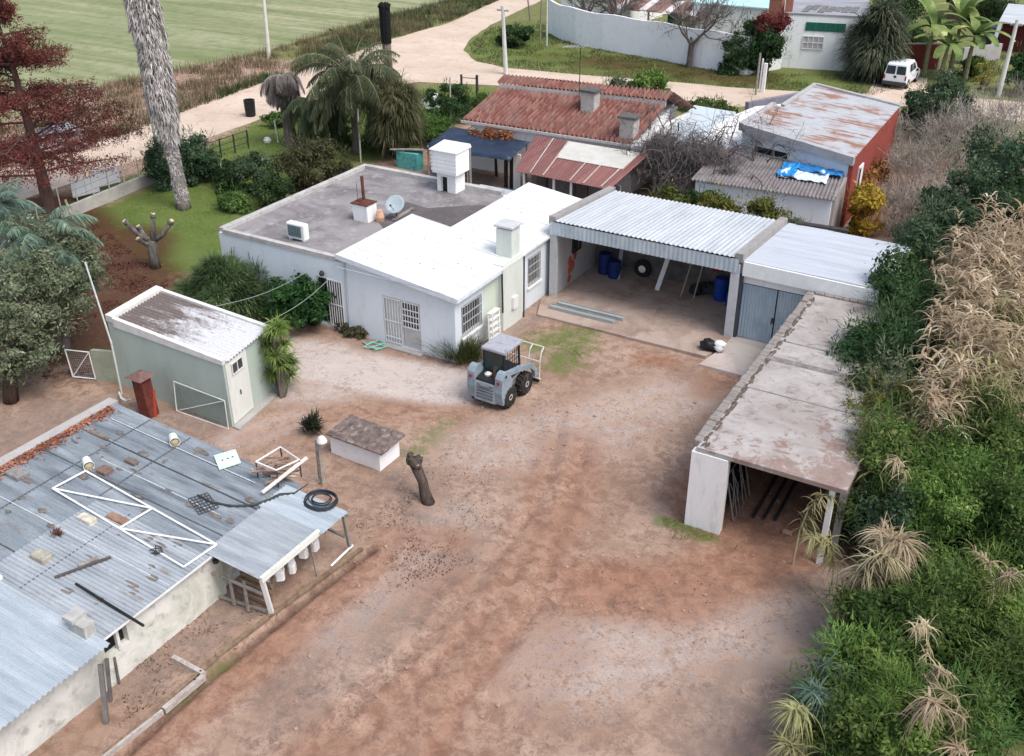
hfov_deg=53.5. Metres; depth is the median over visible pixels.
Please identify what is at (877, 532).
cane tuft
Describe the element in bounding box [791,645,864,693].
cane tuft
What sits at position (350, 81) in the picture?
feather palm
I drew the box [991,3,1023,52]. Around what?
red shed
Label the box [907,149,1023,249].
hedge tree
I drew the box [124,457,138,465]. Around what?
roof block
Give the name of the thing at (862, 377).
hedge tree
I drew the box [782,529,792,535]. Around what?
floor brick
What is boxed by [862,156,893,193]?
red creeper
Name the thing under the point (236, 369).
door
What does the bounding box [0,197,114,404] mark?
olive tree
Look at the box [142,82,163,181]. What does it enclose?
utility pole
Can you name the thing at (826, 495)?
cane tuft
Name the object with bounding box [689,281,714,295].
scrap heap
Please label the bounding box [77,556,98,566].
roof lath
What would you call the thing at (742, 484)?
iron gate
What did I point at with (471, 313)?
window
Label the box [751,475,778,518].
steel pipe
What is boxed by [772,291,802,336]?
door
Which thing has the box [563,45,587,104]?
tv antenna
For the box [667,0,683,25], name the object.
green door
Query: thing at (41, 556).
roof block
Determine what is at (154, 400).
red plank
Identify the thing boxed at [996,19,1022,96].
utility pole
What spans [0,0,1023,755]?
ground
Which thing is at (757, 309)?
door
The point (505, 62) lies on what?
utility pole
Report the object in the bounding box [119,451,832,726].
fallen leaves
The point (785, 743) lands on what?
cane tuft
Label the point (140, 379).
chimney
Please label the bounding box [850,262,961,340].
bank bush
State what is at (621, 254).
leaning board
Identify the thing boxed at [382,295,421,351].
door
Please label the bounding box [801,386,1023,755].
thicket undergrowth
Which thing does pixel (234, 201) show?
garden shrub
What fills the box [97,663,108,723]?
timber post
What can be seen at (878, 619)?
thicket bush
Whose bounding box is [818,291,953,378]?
hedge tree
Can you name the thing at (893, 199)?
bare shrub
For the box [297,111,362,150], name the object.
garden shrub
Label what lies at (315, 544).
plastic jug
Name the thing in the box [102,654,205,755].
brick kerb
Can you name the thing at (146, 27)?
tall palm
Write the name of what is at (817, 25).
white corner house
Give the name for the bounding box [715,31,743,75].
ivy clump
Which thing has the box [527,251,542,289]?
window
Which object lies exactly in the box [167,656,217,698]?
edge board
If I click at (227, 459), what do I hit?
spotted board
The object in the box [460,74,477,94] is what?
garden gate
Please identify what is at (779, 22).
red leaved bush
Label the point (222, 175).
garden shrub
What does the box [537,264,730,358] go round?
garage floor slab
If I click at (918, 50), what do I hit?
red gate
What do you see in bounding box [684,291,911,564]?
long low shed
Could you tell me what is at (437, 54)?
dirt road
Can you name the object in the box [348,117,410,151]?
garden shrub
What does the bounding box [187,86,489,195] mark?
garden grass
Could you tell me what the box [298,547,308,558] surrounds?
plastic jug
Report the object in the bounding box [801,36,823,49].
window
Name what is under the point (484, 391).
rear door
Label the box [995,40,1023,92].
street bush
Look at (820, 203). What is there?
grey tile lean to
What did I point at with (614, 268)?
plastic drum
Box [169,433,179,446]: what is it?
plastic bucket
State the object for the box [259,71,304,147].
dead palm
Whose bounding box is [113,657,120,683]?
timber post
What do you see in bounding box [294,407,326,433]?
dark agave
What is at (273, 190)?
garden shrub
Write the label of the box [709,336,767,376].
driveway apron
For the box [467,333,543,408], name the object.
skid steer loader
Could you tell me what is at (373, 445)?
tiled box
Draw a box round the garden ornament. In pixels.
[263,120,278,142]
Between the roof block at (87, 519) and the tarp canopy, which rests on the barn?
the roof block at (87, 519)
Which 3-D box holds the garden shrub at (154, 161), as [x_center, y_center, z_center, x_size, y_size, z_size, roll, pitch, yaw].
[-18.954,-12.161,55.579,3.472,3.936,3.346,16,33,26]
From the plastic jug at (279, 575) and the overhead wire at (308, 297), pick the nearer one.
the plastic jug at (279, 575)
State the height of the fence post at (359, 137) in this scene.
3.202 m
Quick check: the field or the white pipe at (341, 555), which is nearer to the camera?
the white pipe at (341, 555)
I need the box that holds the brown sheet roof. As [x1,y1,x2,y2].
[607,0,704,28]
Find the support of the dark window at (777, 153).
in the rusty roof house at (847, 133)
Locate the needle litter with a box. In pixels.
[42,223,167,378]
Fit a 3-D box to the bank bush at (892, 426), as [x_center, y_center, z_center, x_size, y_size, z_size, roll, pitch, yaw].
[10.483,2.293,29.192,3.354,4.658,3.642,-17,34,-28]
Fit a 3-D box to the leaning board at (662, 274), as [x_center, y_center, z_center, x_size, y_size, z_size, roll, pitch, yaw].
[6.709,-5.044,44.071,0.202,2.316,1.292,24,37,35]
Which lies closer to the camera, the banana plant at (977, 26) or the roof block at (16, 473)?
the roof block at (16, 473)
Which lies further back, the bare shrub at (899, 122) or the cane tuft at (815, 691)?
the bare shrub at (899, 122)
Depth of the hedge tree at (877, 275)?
36.64 m
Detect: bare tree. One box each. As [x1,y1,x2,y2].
[568,0,609,13]
[578,0,648,16]
[640,0,749,67]
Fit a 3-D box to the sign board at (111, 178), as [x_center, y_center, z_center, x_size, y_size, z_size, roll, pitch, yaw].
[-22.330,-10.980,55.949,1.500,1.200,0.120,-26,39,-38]
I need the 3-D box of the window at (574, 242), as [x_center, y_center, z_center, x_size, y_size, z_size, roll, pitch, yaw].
[2.772,-6.127,44.281,0.215,1.231,0.800,16,33,26]
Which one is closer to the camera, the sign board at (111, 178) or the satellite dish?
the satellite dish
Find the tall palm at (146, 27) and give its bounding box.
[121,0,191,210]
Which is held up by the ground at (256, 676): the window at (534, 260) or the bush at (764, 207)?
the bush at (764, 207)
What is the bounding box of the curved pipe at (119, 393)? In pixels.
[118,392,130,401]
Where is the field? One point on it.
(95, 36)
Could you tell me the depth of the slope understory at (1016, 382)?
33.29 m
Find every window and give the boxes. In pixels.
[104,628,123,652]
[461,294,484,340]
[485,350,502,371]
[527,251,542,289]
[537,176,547,187]
[572,183,587,198]
[572,225,581,253]
[755,146,786,158]
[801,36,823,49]
[856,163,863,186]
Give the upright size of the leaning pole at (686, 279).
2.209 m
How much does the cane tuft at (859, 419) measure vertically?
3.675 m
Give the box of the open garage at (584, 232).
[549,186,787,337]
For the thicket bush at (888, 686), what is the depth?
21.45 m
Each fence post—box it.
[357,108,361,162]
[449,77,450,115]
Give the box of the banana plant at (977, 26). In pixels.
[905,0,1014,79]
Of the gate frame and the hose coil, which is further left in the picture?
the gate frame
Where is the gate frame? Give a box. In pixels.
[52,470,216,567]
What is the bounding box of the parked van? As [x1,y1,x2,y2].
[882,57,919,88]
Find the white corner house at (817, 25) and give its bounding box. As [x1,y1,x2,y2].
[781,0,869,70]
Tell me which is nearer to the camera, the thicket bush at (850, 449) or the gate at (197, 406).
the thicket bush at (850, 449)
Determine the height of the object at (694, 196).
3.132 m
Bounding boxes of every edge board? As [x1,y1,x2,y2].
[103,698,169,753]
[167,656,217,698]
[215,615,269,658]
[267,583,313,617]
[311,547,362,585]
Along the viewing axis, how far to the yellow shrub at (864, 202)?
49.04 m
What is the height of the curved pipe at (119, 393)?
0.169 m
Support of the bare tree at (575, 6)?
on the ground at (256, 676)
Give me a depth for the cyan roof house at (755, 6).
91.02 m
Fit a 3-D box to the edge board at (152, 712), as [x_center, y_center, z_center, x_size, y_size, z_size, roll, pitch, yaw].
[-8.605,8.018,23.374,0.120,0.080,1.854,16,33,26]
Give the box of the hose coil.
[303,489,337,510]
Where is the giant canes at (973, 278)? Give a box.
[884,191,1023,464]
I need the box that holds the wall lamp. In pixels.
[212,558,218,563]
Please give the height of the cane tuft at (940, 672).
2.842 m
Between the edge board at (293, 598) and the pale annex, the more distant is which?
the pale annex
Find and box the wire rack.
[188,492,218,514]
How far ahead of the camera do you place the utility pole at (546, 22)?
88.48 m
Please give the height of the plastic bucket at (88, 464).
0.305 m
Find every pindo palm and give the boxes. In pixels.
[0,178,45,266]
[0,206,103,353]
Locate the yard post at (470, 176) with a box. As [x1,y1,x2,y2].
[469,147,471,183]
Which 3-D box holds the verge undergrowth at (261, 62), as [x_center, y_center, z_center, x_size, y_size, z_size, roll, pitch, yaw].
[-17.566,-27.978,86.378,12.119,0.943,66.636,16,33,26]
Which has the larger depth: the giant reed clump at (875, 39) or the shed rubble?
the giant reed clump at (875, 39)
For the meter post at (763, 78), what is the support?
on the dirt road
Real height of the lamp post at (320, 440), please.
1.873 m
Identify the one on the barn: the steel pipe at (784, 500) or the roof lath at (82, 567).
the roof lath at (82, 567)
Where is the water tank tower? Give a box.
[429,139,470,193]
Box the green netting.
[363,340,386,349]
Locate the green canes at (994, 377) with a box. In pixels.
[920,246,1023,441]
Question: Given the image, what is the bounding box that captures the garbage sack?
[700,338,726,351]
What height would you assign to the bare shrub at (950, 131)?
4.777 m
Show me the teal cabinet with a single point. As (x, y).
(409, 159)
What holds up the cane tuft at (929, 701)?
on the ground at (256, 676)
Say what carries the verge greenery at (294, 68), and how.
on the ground at (256, 676)
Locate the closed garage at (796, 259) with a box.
[733,223,911,342]
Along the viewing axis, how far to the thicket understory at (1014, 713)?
23.81 m
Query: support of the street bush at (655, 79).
on the ground at (256, 676)
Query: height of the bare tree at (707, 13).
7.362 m
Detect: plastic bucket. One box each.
[82,456,94,470]
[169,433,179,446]
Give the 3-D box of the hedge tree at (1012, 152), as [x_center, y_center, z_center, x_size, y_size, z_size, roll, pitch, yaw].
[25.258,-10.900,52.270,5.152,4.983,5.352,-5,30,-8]
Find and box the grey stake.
[755,53,760,94]
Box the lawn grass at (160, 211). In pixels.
[68,169,258,253]
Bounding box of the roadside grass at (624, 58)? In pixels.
[469,21,1009,95]
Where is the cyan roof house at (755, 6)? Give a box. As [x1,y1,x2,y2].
[690,0,785,34]
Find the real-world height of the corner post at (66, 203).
1.023 m
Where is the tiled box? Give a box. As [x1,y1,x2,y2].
[325,414,405,470]
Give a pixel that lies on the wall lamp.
(215, 560)
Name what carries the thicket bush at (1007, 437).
on the ground at (256, 676)
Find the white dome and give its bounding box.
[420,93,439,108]
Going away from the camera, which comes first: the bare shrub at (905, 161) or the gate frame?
the gate frame
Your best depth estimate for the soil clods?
28.07 m
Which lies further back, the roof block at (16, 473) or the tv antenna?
the tv antenna
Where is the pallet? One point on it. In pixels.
(254, 597)
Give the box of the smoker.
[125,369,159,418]
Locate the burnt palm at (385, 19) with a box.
[378,2,392,80]
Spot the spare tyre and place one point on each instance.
(642, 268)
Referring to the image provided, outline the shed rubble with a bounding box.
[725,462,745,503]
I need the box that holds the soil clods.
[223,392,814,742]
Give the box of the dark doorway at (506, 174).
[504,157,512,188]
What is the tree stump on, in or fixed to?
on the ground at (256, 676)
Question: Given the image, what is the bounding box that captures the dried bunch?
[49,526,63,537]
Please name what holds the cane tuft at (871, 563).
on the ground at (256, 676)
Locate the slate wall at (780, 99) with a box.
[744,92,798,110]
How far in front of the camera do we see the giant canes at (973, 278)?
33.24 m
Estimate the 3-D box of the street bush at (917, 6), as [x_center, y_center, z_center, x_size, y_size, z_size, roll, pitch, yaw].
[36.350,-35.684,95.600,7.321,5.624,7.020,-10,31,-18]
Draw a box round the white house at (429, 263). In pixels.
[219,164,581,362]
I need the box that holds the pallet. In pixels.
[237,570,274,604]
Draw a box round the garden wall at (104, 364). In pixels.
[90,349,120,382]
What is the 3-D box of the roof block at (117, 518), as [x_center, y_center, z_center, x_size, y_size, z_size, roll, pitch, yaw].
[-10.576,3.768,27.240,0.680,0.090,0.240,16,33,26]
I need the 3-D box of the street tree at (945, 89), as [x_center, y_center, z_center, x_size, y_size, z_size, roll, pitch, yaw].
[26.912,-17.184,63.314,4.714,5.096,4.536,2,29,3]
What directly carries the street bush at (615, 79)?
on the ground at (256, 676)
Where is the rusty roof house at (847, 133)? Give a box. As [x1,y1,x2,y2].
[738,83,900,227]
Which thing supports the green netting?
on the ground at (256, 676)
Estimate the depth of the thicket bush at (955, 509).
26.88 m
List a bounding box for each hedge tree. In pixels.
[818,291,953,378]
[834,335,910,394]
[865,236,956,311]
[882,191,976,279]
[897,86,931,131]
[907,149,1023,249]
[955,115,1023,211]
[982,173,1023,247]
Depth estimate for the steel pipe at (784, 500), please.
30.84 m
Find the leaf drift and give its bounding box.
[0,405,121,479]
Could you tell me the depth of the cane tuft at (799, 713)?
21.46 m
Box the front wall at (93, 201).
[56,156,155,218]
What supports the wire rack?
on the barn
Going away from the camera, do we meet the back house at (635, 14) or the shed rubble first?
the shed rubble
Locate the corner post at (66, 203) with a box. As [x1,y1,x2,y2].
[64,199,73,218]
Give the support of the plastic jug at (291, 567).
hanging from the barn awning
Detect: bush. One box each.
[259,270,336,327]
[494,21,538,47]
[600,74,630,86]
[628,63,673,90]
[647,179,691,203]
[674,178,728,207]
[678,92,740,113]
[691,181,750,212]
[724,10,797,72]
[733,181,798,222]
[751,7,794,75]
[777,652,903,755]
[778,603,931,688]
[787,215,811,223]
[803,558,911,665]
[811,415,929,542]
[817,416,887,507]
[824,383,995,495]
[828,364,946,456]
[829,385,940,530]
[836,302,938,384]
[837,472,936,570]
[838,540,1015,680]
[839,588,908,644]
[842,646,959,755]
[844,331,949,414]
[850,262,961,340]
[856,417,1019,572]
[865,284,960,381]
[873,0,927,27]
[882,646,1023,755]
[900,16,936,42]
[910,533,1023,673]
[933,452,1023,590]
[938,371,1023,488]
[947,605,1023,744]
[958,51,988,75]
[959,0,1023,25]
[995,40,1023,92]
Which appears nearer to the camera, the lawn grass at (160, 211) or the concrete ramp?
the concrete ramp
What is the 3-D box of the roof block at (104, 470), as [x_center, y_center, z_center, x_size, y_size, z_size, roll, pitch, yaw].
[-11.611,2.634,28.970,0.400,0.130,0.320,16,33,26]
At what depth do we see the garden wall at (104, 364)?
37.11 m
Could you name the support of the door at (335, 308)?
in the white house at (429, 263)
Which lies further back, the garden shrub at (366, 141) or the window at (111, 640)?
the garden shrub at (366, 141)
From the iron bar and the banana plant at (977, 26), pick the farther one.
the banana plant at (977, 26)
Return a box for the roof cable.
[197,483,308,506]
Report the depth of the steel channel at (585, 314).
42.00 m
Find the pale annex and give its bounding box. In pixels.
[631,102,735,192]
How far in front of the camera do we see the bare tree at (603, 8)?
92.73 m
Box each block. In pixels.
[5,466,28,480]
[30,548,52,564]
[61,606,96,639]
[77,512,97,525]
[87,429,108,439]
[96,465,113,476]
[106,512,128,524]
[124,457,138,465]
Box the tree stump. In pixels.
[406,451,434,505]
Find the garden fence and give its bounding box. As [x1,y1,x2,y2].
[204,130,249,157]
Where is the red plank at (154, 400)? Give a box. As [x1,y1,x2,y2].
[153,389,156,416]
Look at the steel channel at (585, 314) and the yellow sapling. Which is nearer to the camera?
the steel channel at (585, 314)
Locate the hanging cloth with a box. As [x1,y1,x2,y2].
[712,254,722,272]
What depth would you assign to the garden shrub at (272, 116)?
66.45 m
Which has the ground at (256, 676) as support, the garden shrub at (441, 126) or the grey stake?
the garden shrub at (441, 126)
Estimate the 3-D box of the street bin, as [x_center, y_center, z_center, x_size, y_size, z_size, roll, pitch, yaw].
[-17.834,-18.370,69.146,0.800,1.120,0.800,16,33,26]
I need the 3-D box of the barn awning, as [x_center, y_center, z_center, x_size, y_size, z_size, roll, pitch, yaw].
[-6.250,4.697,27.640,2.200,1.706,3.572,16,33,26]
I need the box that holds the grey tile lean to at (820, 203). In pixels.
[690,146,846,231]
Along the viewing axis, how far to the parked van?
75.64 m
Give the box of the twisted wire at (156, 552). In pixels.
[149,545,163,554]
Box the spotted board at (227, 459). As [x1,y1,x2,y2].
[214,449,240,469]
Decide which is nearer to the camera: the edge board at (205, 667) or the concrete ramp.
the edge board at (205, 667)
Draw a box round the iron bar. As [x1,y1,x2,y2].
[75,582,144,626]
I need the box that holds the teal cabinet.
[389,148,424,170]
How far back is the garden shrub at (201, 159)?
56.05 m
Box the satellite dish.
[385,195,403,215]
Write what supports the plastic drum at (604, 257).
on the garage floor slab
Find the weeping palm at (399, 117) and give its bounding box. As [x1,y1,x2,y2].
[364,68,433,162]
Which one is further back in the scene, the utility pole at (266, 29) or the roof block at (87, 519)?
the utility pole at (266, 29)
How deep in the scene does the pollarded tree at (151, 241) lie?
45.85 m
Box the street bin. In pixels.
[243,98,255,116]
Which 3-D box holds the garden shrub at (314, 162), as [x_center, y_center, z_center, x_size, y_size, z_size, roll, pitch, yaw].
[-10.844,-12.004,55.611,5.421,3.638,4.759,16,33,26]
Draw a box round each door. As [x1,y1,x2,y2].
[224,348,253,424]
[317,276,344,326]
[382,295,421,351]
[475,380,495,404]
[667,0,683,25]
[737,283,776,342]
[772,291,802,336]
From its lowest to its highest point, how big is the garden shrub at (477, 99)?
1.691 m
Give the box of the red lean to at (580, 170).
[515,135,648,198]
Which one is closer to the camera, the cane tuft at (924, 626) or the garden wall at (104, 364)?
the cane tuft at (924, 626)
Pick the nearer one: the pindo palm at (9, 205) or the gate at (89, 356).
the gate at (89, 356)
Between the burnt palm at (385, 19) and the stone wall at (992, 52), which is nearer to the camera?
the burnt palm at (385, 19)
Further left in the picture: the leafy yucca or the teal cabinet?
the leafy yucca
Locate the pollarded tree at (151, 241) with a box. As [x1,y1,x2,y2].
[122,212,173,269]
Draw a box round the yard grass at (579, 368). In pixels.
[523,324,719,539]
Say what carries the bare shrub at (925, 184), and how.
on the ground at (256, 676)
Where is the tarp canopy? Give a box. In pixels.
[424,126,528,189]
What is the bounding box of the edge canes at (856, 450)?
[833,375,940,536]
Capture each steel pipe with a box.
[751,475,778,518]
[762,477,787,519]
[773,480,796,520]
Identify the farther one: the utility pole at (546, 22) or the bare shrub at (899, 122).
the utility pole at (546, 22)
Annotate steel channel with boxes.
[549,303,615,323]
[557,300,625,320]
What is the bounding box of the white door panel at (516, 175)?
[513,154,520,189]
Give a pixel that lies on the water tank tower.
(450, 163)
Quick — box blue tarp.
[777,161,843,183]
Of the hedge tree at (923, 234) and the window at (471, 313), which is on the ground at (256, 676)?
the hedge tree at (923, 234)
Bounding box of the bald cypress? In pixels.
[0,0,145,213]
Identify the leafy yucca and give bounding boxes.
[257,313,304,398]
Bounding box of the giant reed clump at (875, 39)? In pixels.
[832,0,915,84]
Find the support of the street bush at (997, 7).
on the ground at (256, 676)
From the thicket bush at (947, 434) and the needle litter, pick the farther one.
the needle litter
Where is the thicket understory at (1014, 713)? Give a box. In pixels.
[866,457,1023,755]
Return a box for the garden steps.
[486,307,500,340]
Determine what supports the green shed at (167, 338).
on the ground at (256, 676)
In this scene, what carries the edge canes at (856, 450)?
on the ground at (256, 676)
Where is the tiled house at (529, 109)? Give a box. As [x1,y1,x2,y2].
[461,74,696,192]
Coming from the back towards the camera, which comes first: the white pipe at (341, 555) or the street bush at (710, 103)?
the street bush at (710, 103)
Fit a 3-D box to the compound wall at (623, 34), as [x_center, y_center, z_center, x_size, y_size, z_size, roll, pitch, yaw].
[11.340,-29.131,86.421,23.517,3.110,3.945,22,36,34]
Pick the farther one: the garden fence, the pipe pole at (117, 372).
the garden fence
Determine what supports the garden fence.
on the ground at (256, 676)
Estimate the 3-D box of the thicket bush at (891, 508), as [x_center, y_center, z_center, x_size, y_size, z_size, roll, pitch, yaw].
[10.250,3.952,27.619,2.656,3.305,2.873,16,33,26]
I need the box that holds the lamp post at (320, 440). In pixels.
[315,435,326,484]
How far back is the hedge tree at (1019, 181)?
46.95 m
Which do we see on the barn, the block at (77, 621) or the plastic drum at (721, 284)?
the block at (77, 621)
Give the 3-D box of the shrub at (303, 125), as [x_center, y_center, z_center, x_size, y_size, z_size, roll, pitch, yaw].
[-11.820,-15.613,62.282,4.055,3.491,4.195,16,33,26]
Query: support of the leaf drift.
on the barn
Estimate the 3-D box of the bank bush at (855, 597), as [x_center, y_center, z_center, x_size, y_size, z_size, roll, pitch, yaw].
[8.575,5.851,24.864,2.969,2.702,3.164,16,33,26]
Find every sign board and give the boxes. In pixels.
[69,174,99,201]
[91,165,120,186]
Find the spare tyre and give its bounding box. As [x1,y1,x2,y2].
[634,260,650,276]
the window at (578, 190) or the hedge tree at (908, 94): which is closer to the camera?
the window at (578, 190)
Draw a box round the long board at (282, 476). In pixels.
[261,456,307,493]
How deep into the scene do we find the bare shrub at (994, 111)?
59.27 m
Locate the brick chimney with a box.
[768,0,784,16]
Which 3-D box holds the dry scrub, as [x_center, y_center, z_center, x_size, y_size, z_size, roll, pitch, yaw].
[24.881,-12.578,59.988,9.454,2.717,27.708,16,33,26]
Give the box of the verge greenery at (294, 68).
[111,0,497,137]
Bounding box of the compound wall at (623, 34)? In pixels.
[548,0,784,74]
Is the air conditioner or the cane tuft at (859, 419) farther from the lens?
the air conditioner
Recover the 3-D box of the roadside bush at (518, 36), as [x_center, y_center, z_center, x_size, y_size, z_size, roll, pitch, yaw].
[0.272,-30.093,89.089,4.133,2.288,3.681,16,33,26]
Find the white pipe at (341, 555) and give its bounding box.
[330,544,352,566]
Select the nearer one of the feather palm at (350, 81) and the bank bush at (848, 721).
the bank bush at (848, 721)
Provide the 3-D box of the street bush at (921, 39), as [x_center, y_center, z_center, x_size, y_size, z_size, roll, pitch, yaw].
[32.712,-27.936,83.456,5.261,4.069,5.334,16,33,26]
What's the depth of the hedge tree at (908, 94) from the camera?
65.89 m
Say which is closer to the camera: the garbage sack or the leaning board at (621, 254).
the garbage sack
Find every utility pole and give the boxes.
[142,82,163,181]
[262,0,270,57]
[497,5,508,74]
[527,0,530,20]
[539,0,541,43]
[546,0,547,45]
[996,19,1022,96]
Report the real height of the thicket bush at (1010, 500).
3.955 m
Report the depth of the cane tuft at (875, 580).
24.77 m
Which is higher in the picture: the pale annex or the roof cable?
the pale annex
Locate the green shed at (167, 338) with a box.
[105,285,277,430]
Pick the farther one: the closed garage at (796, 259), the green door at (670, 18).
the green door at (670, 18)
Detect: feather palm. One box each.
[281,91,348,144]
[290,29,402,153]
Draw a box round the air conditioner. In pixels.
[286,220,309,242]
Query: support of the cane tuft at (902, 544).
on the ground at (256, 676)
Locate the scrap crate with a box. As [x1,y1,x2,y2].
[251,446,301,486]
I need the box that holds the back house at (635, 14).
[561,0,662,19]
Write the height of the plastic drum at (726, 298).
0.650 m
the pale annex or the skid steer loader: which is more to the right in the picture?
the pale annex
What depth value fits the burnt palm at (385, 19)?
59.76 m
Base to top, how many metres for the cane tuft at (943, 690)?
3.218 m
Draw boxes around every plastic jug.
[274,566,284,581]
[287,559,296,573]
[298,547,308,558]
[311,538,319,551]
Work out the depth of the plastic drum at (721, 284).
42.96 m
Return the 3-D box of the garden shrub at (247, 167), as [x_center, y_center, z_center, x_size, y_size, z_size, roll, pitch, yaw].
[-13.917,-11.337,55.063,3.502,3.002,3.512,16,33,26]
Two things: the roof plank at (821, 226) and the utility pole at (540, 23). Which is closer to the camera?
the roof plank at (821, 226)
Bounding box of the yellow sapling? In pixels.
[971,60,995,89]
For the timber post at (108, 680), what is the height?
1.024 m
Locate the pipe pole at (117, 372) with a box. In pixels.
[84,262,122,393]
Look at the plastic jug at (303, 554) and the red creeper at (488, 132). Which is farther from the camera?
the red creeper at (488, 132)
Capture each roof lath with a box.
[54,556,110,578]
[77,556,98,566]
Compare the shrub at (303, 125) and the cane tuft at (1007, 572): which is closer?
the cane tuft at (1007, 572)
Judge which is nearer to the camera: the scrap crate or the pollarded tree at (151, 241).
the scrap crate
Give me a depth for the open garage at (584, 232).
42.62 m
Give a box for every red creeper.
[466,126,517,176]
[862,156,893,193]
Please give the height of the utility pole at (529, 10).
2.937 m
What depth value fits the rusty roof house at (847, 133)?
53.46 m
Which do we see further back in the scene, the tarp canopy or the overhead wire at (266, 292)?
the tarp canopy
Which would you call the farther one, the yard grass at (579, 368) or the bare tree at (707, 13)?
the bare tree at (707, 13)
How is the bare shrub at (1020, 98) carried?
on the ground at (256, 676)
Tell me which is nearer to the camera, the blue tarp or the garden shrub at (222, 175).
the blue tarp
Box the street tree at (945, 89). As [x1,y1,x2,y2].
[906,61,984,145]
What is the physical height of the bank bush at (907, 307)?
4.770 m
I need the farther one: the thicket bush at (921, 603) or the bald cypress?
the bald cypress
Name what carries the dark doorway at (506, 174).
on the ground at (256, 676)
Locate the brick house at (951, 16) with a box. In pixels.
[947,0,993,20]
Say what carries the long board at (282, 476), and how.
on the scrap crate
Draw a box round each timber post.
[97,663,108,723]
[104,658,112,701]
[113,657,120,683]
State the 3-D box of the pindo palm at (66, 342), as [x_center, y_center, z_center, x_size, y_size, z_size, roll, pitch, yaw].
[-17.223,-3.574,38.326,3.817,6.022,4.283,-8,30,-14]
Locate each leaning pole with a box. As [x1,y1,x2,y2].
[680,250,695,295]
[693,252,706,298]
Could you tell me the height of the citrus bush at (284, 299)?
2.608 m
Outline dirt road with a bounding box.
[0,0,1023,201]
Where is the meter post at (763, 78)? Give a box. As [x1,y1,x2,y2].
[758,59,767,92]
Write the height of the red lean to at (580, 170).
2.757 m
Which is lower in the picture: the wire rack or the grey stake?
the wire rack
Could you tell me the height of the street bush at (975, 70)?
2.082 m
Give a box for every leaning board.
[618,249,623,278]
[655,245,674,290]
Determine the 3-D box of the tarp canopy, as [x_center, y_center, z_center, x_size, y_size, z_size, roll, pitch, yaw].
[-1.850,-12.049,56.797,5.801,2.430,3.701,16,33,26]
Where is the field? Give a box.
[0,0,443,121]
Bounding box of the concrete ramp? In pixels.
[699,352,737,376]
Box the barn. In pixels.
[0,397,301,755]
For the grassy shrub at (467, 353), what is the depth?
38.52 m
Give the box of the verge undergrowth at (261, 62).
[0,0,494,168]
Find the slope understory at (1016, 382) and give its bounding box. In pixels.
[931,251,1023,412]
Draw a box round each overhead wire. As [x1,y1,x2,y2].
[217,268,312,305]
[263,268,339,323]
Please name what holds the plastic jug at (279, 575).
hanging from the barn awning
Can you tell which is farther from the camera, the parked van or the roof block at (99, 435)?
the parked van
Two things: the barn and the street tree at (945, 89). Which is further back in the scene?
the street tree at (945, 89)
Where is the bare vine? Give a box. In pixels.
[598,78,817,198]
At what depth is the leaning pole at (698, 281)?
43.39 m
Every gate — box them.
[64,349,95,378]
[173,381,228,428]
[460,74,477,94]
[728,463,749,521]
[899,43,943,69]
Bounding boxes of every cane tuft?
[765,693,835,754]
[765,723,818,755]
[780,671,857,752]
[791,516,846,592]
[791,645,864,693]
[792,489,841,564]
[828,559,897,594]
[834,528,919,617]
[848,410,888,440]
[850,512,920,588]
[855,521,928,584]
[874,671,967,755]
[881,454,914,509]
[901,614,943,679]
[908,667,979,751]
[924,655,960,689]
[931,734,975,755]
[956,539,1004,621]
[977,561,1023,613]
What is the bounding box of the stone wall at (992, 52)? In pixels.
[959,43,1002,64]
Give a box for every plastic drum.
[598,251,611,274]
[608,258,620,279]
[713,275,729,301]
[725,291,728,306]
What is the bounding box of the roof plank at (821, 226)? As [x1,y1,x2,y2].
[797,221,848,232]
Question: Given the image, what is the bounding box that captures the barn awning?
[203,485,352,613]
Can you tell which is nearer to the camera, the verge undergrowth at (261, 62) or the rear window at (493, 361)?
the rear window at (493, 361)
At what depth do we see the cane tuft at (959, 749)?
20.00 m
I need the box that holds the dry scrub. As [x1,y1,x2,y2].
[869,114,997,237]
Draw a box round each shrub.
[137,126,193,192]
[164,123,227,185]
[169,246,281,323]
[209,158,240,191]
[211,179,254,214]
[221,145,289,196]
[246,170,297,207]
[259,111,282,127]
[269,127,355,192]
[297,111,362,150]
[334,322,368,339]
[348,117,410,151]
[411,329,489,369]
[414,103,456,144]
[420,78,482,119]
[465,89,489,107]
[840,175,893,238]
[868,173,926,235]
[878,128,960,194]
[887,105,952,176]
[901,167,968,222]
[906,86,1008,174]
[934,85,1023,166]
[955,70,1023,150]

